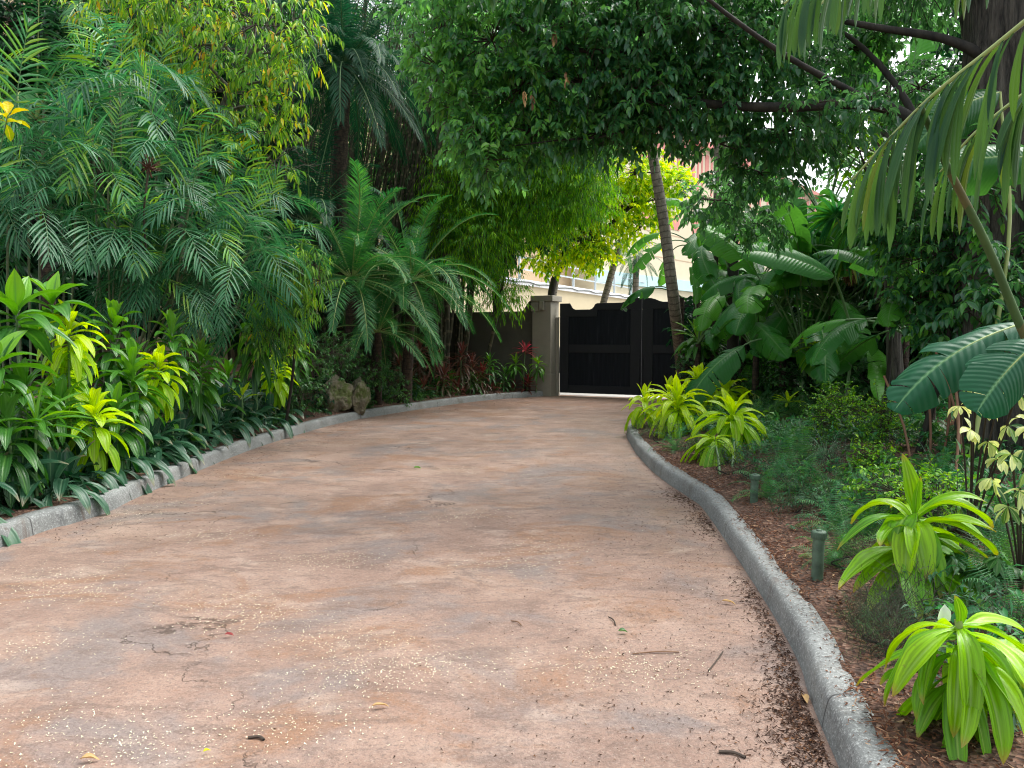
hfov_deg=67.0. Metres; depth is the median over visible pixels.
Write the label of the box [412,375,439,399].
cordyline
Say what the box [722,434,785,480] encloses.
wispy shrub
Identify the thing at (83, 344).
dracaena
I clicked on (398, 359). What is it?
cordyline
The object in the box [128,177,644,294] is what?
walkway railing
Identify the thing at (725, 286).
bird of paradise
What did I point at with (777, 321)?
bird of paradise
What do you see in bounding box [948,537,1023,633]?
fern
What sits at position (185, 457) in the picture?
cast iron plant
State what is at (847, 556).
wispy shrub
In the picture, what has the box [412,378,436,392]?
ground shrub
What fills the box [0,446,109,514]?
cast iron plant
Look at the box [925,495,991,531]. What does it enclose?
philodendron
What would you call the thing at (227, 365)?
strap leaf plant
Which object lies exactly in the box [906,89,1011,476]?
giant leaf plant
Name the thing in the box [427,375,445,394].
strap leaf plant
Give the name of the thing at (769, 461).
wispy shrub
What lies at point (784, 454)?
fern
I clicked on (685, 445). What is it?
wispy shrub
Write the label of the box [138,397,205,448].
cast iron plant
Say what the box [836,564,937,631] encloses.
wispy shrub
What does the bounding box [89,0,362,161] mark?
shade tree
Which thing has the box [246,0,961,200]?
sky
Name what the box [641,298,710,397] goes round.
gate leaf
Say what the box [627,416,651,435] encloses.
wispy shrub
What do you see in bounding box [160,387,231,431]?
cast iron plant
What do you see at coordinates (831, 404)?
leaf shrub
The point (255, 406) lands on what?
cast iron plant
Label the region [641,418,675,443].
wispy shrub
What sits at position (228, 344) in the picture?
bamboo clump
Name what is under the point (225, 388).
cast iron plant
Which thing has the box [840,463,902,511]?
wispy shrub
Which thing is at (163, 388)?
dracaena
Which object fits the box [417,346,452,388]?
cordyline
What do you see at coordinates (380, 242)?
shade tree
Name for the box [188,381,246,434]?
cast iron plant
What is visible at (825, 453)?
striped grass
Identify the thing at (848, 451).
wispy shrub
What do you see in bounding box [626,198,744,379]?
bird of paradise
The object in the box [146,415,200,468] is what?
cast iron plant
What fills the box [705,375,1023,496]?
ground leaf
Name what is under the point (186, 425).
cast iron plant
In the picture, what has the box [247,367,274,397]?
strap leaf plant
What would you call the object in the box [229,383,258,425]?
dracaena
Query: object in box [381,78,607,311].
shade tree
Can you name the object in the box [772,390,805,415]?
dracaena
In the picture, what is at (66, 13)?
coconut palm
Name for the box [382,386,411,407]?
ground shrub
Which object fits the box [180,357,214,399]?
strap leaf plant
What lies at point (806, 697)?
fallen leaf
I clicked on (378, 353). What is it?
feather palm
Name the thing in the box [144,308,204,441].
strap leaf plant
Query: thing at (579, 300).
stucco building
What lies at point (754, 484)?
garden bollard light
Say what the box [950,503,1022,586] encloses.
fern
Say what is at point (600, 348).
gate leaf
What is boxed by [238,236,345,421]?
weeping shrub
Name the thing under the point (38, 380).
strap leaf plant
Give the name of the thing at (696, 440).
fern
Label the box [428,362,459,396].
cordyline
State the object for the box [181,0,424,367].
bamboo clump
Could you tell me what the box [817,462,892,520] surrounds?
fern
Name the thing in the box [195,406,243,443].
cast iron plant
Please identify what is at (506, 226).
weeping bamboo
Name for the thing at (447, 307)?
sapling
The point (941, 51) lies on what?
shade tree
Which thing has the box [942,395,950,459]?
dead shrub
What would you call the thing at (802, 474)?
fern
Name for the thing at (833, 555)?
fern
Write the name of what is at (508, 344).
boundary wall
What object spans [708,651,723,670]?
twig
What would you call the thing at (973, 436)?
umbrella shrub
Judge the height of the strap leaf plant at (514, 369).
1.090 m
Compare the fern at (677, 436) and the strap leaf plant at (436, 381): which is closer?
the fern at (677, 436)
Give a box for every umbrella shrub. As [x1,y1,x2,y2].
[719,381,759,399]
[947,391,1023,543]
[975,414,1023,588]
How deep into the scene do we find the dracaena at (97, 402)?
7.59 m
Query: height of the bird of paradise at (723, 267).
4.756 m
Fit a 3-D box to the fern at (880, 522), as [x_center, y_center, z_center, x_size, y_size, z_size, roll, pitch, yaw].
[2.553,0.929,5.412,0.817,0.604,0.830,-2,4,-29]
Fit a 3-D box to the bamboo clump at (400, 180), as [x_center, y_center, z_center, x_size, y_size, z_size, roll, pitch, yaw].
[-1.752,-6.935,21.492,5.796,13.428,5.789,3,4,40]
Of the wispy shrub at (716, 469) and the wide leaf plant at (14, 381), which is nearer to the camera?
the wide leaf plant at (14, 381)
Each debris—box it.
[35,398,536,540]
[258,453,829,767]
[652,485,835,767]
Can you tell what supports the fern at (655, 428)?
on the ground bed at (834, 623)
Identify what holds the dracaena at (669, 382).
on the ground bed at (834, 623)
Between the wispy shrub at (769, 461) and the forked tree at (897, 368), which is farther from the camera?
the forked tree at (897, 368)
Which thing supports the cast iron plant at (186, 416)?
on the ground bed at (30, 508)
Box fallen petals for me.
[0,423,741,767]
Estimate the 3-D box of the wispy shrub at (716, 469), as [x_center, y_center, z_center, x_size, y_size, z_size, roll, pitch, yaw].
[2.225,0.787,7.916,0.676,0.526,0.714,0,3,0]
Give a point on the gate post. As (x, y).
(557, 356)
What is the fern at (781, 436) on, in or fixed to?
on the ground bed at (834, 623)
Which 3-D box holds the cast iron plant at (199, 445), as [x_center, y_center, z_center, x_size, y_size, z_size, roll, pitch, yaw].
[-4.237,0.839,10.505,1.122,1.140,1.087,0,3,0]
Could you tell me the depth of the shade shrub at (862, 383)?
13.26 m
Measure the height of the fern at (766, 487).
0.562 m
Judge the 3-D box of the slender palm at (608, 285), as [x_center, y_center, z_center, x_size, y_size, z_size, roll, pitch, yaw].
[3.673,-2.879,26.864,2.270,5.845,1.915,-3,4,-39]
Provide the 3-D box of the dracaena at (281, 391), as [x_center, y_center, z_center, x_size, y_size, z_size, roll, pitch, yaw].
[-3.874,0.050,12.838,0.640,1.304,0.656,0,3,0]
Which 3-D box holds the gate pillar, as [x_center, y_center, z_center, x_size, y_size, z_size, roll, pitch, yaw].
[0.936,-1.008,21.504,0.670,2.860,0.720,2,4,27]
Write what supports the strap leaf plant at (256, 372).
on the ground bed at (30, 508)
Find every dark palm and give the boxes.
[225,106,398,387]
[247,0,443,377]
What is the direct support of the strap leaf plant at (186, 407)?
on the ground bed at (30, 508)
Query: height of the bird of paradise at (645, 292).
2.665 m
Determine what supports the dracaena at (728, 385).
on the ground bed at (834, 623)
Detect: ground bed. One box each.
[0,364,538,519]
[635,394,1023,767]
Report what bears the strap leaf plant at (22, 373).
on the ground bed at (30, 508)
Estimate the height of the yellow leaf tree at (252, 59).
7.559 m
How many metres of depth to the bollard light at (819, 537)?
4.56 m
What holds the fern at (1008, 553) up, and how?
on the ground bed at (834, 623)
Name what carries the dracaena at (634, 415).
on the ground bed at (834, 623)
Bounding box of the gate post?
[556,317,559,395]
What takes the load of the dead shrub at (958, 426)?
on the ground bed at (834, 623)
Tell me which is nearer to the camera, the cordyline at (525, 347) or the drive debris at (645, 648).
the drive debris at (645, 648)
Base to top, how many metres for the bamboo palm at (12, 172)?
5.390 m
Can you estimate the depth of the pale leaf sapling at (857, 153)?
9.21 m
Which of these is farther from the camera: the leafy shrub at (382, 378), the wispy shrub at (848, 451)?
the leafy shrub at (382, 378)
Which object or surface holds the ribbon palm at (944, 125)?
on the ground bed at (834, 623)
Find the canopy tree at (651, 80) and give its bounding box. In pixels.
[393,0,1023,462]
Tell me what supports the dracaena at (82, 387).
on the ground bed at (30, 508)
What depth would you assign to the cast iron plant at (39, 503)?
6.64 m
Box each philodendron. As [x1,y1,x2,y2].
[897,420,954,445]
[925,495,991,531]
[945,549,1023,595]
[947,485,1023,534]
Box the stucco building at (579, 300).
[3,0,638,370]
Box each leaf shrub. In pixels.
[796,378,895,446]
[832,434,930,497]
[837,455,986,537]
[850,379,920,452]
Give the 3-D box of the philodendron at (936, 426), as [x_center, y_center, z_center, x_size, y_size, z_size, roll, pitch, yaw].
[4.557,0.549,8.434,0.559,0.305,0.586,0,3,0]
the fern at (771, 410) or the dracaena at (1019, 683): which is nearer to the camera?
the dracaena at (1019, 683)
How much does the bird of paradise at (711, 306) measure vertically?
3.693 m
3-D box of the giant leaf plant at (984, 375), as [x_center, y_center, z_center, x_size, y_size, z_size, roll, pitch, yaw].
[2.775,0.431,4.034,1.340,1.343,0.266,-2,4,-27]
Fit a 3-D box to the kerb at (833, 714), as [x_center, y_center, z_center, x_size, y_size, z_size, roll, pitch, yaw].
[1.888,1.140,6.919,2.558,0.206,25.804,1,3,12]
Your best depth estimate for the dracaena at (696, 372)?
13.26 m
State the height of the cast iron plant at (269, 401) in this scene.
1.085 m
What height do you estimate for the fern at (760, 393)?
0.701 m
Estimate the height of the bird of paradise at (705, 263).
3.361 m
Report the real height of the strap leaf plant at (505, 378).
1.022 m
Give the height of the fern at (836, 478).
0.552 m
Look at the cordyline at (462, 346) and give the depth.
19.55 m
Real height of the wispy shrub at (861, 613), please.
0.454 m
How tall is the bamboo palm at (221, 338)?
3.223 m
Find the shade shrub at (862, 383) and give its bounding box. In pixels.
[671,339,910,409]
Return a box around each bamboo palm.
[0,7,202,388]
[0,10,130,425]
[26,48,268,410]
[61,210,335,413]
[90,23,329,405]
[100,161,333,414]
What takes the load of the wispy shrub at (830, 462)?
on the ground bed at (834, 623)
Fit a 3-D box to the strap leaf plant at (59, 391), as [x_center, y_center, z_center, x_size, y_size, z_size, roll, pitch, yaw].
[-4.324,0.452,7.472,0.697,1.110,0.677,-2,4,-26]
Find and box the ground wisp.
[658,391,1023,735]
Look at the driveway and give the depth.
4.47 m
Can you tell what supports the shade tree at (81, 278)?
on the ground bed at (30, 508)
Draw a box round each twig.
[248,735,264,740]
[633,651,678,653]
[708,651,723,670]
[719,750,745,758]
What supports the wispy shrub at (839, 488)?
on the ground bed at (834, 623)
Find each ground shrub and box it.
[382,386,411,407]
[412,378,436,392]
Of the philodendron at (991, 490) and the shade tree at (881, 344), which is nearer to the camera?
the philodendron at (991, 490)
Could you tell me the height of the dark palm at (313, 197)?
6.432 m
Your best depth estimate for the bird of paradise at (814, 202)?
15.04 m
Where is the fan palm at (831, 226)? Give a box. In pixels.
[762,163,927,306]
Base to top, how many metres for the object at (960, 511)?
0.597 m
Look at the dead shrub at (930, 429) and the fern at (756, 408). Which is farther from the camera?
the fern at (756, 408)
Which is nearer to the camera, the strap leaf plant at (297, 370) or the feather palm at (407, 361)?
the strap leaf plant at (297, 370)
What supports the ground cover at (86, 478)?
on the ground bed at (30, 508)
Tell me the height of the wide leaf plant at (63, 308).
2.127 m
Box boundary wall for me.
[315,301,531,388]
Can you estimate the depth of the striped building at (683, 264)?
59.15 m
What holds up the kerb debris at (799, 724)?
on the driveway
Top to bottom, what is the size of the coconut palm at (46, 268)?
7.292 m
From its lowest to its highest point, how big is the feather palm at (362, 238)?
5.121 m
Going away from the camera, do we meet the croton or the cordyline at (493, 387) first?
the croton
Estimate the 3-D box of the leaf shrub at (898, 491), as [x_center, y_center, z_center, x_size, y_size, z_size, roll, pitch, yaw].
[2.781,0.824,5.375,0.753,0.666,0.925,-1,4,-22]
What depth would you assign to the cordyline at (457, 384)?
19.32 m
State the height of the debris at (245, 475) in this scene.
0.019 m
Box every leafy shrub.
[278,330,362,415]
[322,347,410,398]
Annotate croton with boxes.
[0,101,29,150]
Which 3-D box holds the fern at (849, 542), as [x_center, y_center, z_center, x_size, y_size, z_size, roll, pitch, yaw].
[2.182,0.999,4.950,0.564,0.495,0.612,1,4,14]
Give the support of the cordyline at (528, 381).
on the ground bed at (30, 508)
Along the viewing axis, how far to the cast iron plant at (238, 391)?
12.92 m
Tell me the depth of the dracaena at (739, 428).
9.20 m
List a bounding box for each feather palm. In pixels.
[233,158,464,382]
[310,276,444,404]
[327,189,511,402]
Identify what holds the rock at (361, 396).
on the ground bed at (30, 508)
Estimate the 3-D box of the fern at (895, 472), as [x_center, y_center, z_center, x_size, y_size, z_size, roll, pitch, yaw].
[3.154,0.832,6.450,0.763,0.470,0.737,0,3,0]
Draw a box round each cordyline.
[388,352,413,391]
[412,338,431,383]
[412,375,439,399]
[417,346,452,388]
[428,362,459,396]
[444,341,478,394]
[447,378,467,395]
[458,352,486,394]
[465,361,496,393]
[484,376,502,393]
[506,379,518,391]
[512,340,537,388]
[515,372,537,394]
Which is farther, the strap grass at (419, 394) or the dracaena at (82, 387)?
the strap grass at (419, 394)
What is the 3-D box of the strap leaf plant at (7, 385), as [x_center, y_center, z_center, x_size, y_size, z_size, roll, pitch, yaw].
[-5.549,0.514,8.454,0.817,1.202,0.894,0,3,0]
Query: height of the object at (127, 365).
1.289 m
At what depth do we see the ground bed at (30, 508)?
14.52 m
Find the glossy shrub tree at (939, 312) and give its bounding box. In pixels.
[852,122,1023,452]
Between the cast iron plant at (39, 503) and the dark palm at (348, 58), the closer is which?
the cast iron plant at (39, 503)
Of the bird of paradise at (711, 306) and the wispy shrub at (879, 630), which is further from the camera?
the bird of paradise at (711, 306)
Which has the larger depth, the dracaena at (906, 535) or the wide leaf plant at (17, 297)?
the wide leaf plant at (17, 297)
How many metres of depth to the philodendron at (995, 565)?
3.95 m
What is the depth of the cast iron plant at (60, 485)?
7.18 m
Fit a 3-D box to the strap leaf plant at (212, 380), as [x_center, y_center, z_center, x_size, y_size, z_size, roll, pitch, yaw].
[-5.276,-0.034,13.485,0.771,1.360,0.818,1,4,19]
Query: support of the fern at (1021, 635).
on the ground bed at (834, 623)
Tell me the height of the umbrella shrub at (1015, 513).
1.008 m
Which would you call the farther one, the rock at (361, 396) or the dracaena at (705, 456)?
the rock at (361, 396)
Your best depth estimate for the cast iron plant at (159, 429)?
9.80 m
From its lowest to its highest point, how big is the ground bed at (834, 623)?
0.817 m
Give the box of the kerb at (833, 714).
[626,423,903,767]
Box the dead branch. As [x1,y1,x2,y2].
[259,134,327,173]
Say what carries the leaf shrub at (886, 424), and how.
on the ground bed at (834, 623)
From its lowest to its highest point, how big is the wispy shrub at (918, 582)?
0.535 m
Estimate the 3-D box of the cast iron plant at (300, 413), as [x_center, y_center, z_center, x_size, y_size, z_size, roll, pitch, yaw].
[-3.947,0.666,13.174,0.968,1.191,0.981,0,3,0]
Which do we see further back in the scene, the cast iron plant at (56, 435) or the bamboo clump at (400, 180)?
the bamboo clump at (400, 180)
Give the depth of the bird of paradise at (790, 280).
12.39 m
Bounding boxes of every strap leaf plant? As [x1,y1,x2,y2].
[0,357,66,474]
[0,382,31,444]
[0,387,55,508]
[20,353,85,397]
[27,374,100,480]
[79,381,153,475]
[80,298,145,413]
[93,337,169,455]
[96,355,147,392]
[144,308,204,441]
[154,352,198,409]
[168,337,229,437]
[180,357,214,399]
[189,344,231,405]
[215,358,251,407]
[220,298,286,416]
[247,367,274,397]
[270,327,318,420]
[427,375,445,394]
[440,370,461,395]
[465,373,486,396]
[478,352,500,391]
[496,365,515,391]
[503,352,527,389]
[528,355,545,392]
[671,318,726,363]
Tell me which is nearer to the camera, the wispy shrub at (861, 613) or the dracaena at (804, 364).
the wispy shrub at (861, 613)
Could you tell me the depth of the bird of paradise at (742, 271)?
17.12 m
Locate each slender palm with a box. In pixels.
[555,259,560,295]
[600,229,643,302]
[609,240,661,293]
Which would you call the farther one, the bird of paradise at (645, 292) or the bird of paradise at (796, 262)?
the bird of paradise at (645, 292)
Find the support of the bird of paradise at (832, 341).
on the ground bed at (834, 623)
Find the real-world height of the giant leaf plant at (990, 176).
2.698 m
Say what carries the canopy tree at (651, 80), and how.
on the ground bed at (834, 623)
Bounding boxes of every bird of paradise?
[620,286,683,394]
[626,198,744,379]
[683,187,913,407]
[687,225,769,337]
[689,265,746,366]
[691,164,794,383]
[691,214,884,406]
[693,208,842,373]
[700,190,934,359]
[703,90,858,298]
[714,178,878,394]
[725,197,880,361]
[737,242,851,412]
[751,0,946,404]
[790,228,935,421]
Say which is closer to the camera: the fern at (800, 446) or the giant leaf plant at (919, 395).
the giant leaf plant at (919, 395)
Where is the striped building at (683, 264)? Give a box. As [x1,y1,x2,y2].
[571,131,820,302]
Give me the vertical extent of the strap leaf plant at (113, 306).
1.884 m
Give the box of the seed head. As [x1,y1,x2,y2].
[137,154,161,253]
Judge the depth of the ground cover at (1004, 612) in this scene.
7.05 m
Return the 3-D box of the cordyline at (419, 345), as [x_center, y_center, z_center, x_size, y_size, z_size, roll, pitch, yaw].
[-2.337,-0.481,19.293,0.954,1.401,0.887,0,3,0]
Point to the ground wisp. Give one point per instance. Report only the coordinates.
(802, 497)
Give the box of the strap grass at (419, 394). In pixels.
[412,384,432,400]
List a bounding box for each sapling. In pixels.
[419,202,459,388]
[430,266,478,387]
[453,229,489,388]
[793,76,922,412]
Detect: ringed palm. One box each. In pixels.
[645,9,704,383]
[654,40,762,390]
[798,140,918,330]
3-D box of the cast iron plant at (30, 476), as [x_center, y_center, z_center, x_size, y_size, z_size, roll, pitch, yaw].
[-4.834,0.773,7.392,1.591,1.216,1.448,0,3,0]
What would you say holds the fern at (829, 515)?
on the ground bed at (834, 623)
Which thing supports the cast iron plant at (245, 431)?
on the ground bed at (30, 508)
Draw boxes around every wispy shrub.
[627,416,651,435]
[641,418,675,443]
[661,430,703,458]
[702,437,753,477]
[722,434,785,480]
[737,442,812,488]
[752,463,825,520]
[793,431,859,471]
[809,443,852,486]
[812,464,880,511]
[815,584,915,656]
[823,440,894,469]
[824,520,883,568]
[832,597,947,672]
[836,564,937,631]
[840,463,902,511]
[850,584,952,651]
[863,554,983,627]
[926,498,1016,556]
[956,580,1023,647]
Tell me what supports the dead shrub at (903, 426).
on the ground bed at (834, 623)
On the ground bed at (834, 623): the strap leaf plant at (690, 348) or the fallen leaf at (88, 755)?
the strap leaf plant at (690, 348)
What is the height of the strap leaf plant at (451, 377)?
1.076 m
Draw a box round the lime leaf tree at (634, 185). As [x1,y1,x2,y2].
[517,148,701,372]
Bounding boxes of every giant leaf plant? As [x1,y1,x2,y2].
[886,322,1020,414]
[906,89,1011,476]
[938,144,1022,195]
[959,339,1023,418]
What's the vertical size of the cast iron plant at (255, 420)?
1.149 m
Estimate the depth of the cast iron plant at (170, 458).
8.58 m
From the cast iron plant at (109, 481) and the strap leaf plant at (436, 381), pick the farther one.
the strap leaf plant at (436, 381)
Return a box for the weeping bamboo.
[400,76,633,387]
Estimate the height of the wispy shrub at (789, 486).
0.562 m
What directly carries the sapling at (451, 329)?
on the ground bed at (30, 508)
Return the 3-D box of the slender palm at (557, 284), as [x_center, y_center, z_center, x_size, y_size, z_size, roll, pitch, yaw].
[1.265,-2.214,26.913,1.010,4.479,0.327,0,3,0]
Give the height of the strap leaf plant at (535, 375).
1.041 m
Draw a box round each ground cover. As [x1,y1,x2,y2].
[0,368,502,509]
[667,380,1023,638]
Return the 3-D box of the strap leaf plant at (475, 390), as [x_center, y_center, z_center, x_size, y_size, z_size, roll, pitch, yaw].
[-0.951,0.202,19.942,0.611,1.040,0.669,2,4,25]
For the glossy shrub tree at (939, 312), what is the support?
on the ground bed at (834, 623)
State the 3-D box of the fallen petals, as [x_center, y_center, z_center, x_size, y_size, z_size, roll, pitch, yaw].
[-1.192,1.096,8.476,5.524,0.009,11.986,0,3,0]
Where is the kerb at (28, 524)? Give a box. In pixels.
[0,391,542,547]
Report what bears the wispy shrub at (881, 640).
on the ground bed at (834, 623)
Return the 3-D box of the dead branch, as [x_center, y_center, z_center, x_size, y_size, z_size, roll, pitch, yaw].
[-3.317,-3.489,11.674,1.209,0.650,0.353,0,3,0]
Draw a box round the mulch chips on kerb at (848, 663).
[638,435,904,767]
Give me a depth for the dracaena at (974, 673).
2.72 m
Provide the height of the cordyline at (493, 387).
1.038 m
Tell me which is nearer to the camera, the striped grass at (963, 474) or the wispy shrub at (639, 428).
the striped grass at (963, 474)
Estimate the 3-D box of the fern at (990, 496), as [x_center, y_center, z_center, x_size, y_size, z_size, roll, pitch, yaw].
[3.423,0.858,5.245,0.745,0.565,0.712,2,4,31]
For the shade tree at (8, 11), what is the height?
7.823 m
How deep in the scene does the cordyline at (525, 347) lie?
21.00 m
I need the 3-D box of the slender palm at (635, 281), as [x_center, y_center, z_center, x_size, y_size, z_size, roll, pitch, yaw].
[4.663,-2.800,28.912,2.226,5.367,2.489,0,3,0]
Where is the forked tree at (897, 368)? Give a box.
[868,85,907,419]
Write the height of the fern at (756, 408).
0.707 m
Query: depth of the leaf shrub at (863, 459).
6.59 m
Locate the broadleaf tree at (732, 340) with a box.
[372,0,738,392]
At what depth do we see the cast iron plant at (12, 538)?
6.07 m
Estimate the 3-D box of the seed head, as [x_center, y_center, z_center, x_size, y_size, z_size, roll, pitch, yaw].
[-4.376,-2.172,9.408,0.256,1.165,0.463,-1,4,-16]
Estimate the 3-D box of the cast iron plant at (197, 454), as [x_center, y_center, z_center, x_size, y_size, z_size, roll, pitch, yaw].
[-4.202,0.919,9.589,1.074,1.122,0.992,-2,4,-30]
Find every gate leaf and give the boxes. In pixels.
[560,298,641,394]
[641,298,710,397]
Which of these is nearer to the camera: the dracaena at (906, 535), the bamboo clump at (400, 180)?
the dracaena at (906, 535)
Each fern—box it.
[640,418,667,435]
[649,423,695,453]
[667,421,702,447]
[728,455,800,504]
[743,383,769,407]
[745,418,811,475]
[746,399,778,422]
[750,399,795,422]
[753,418,814,453]
[758,406,849,466]
[760,440,840,496]
[766,393,817,421]
[787,516,876,579]
[791,480,866,533]
[794,453,863,505]
[805,474,898,544]
[809,502,877,562]
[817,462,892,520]
[842,461,937,490]
[910,442,974,488]
[927,471,1022,542]
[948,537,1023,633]
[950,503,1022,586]
[966,498,1022,560]
[971,519,1023,579]
[979,473,1023,532]
[987,618,1023,715]
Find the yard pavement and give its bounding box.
[560,393,666,398]
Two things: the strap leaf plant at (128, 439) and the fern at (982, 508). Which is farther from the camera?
the strap leaf plant at (128, 439)
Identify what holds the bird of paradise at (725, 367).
on the ground bed at (834, 623)
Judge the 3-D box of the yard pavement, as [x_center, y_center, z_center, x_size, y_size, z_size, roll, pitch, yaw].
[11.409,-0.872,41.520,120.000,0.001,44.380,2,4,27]
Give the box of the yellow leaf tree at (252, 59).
[48,0,344,377]
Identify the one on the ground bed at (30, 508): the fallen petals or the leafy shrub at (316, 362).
the leafy shrub at (316, 362)
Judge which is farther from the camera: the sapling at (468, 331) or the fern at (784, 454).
the sapling at (468, 331)
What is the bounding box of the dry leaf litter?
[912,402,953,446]
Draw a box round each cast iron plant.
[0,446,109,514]
[0,451,67,514]
[0,482,20,546]
[15,406,89,485]
[15,433,87,504]
[33,440,108,500]
[41,443,126,495]
[86,427,158,495]
[92,388,187,441]
[104,421,177,483]
[121,424,175,485]
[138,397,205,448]
[144,417,197,473]
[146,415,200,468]
[147,416,213,464]
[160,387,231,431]
[162,389,225,440]
[174,411,228,454]
[174,412,242,448]
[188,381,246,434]
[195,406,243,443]
[196,406,262,446]
[203,374,263,430]
[204,378,277,421]
[211,396,274,440]
[239,391,298,438]
[240,396,285,429]
[258,395,304,432]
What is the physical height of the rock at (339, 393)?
0.829 m
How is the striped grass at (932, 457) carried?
on the ground bed at (834, 623)
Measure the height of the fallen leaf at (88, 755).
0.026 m
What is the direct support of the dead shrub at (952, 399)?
on the ground bed at (834, 623)
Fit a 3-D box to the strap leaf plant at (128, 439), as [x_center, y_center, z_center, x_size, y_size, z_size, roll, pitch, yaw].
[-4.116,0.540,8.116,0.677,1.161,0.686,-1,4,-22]
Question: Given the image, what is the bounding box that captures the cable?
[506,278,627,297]
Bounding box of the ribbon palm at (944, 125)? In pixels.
[490,0,1023,338]
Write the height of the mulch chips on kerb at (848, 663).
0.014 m
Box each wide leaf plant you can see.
[0,268,76,437]
[0,330,61,504]
[6,271,105,432]
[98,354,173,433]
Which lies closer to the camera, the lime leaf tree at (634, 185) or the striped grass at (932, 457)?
the striped grass at (932, 457)
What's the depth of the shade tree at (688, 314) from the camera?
18.24 m
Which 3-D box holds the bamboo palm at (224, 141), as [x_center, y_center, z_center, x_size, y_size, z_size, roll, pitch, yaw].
[-4.393,-2.343,11.659,3.379,6.112,2.415,0,3,0]
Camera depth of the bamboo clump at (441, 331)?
21.15 m
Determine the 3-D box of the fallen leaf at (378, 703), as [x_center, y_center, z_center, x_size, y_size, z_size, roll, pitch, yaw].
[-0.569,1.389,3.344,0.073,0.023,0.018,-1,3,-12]
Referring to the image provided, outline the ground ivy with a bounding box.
[152,382,497,455]
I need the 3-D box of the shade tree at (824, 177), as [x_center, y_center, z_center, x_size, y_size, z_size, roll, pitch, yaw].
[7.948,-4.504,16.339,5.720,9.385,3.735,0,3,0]
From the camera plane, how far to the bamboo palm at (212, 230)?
10.07 m
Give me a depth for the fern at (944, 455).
6.61 m
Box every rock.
[319,374,353,411]
[351,376,370,415]
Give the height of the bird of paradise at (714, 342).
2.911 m
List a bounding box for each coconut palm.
[0,0,156,385]
[0,0,187,385]
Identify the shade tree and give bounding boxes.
[0,0,154,378]
[0,65,202,375]
[19,0,345,362]
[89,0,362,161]
[213,0,491,312]
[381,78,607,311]
[661,290,860,385]
[773,5,962,210]
[827,80,960,401]
[863,9,962,216]
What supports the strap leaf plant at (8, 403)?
on the ground bed at (30, 508)
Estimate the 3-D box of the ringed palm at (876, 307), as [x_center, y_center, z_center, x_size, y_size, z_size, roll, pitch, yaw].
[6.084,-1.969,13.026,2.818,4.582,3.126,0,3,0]
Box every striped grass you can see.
[792,427,862,463]
[914,443,961,471]
[928,457,1009,489]
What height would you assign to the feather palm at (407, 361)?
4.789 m
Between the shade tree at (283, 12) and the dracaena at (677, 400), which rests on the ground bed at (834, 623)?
the dracaena at (677, 400)
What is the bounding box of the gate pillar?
[530,295,561,395]
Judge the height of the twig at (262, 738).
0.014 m
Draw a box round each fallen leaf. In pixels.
[80,753,99,759]
[372,702,388,706]
[801,693,808,702]
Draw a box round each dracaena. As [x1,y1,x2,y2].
[36,299,108,410]
[38,357,96,440]
[53,387,142,478]
[135,342,188,445]
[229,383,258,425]
[260,348,299,416]
[621,381,662,431]
[639,372,713,438]
[651,375,690,413]
[679,362,719,414]
[680,433,743,474]
[690,388,773,466]
[704,379,753,414]
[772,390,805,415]
[794,335,837,375]
[837,454,998,620]
[856,595,1023,764]
[984,635,1023,716]
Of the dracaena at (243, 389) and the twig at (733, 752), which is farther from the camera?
the dracaena at (243, 389)
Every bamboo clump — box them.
[181,0,385,363]
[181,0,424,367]
[316,0,450,377]
[387,3,499,378]
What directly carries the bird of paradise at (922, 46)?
on the ground bed at (834, 623)
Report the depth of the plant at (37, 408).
6.73 m
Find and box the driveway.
[0,395,838,767]
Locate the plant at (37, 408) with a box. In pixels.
[0,381,102,497]
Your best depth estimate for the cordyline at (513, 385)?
20.95 m
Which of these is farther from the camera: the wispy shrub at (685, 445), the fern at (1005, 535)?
the wispy shrub at (685, 445)
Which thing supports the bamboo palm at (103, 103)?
on the ground bed at (30, 508)
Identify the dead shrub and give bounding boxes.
[883,375,911,462]
[928,409,931,468]
[935,352,963,470]
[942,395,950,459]
[953,391,959,489]
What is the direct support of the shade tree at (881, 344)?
on the ground bed at (834, 623)
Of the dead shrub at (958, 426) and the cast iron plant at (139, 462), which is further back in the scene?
the cast iron plant at (139, 462)
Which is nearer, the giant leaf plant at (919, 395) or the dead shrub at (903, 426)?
the giant leaf plant at (919, 395)
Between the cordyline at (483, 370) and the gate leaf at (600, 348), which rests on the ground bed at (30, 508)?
the cordyline at (483, 370)
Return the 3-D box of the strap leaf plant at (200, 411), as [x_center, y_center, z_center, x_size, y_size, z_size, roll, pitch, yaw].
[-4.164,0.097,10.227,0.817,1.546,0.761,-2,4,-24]
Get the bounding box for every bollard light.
[749,473,759,502]
[811,529,826,580]
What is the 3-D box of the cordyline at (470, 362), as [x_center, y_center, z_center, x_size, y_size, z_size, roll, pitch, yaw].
[-1.033,-0.255,19.834,0.917,1.170,0.990,0,3,0]

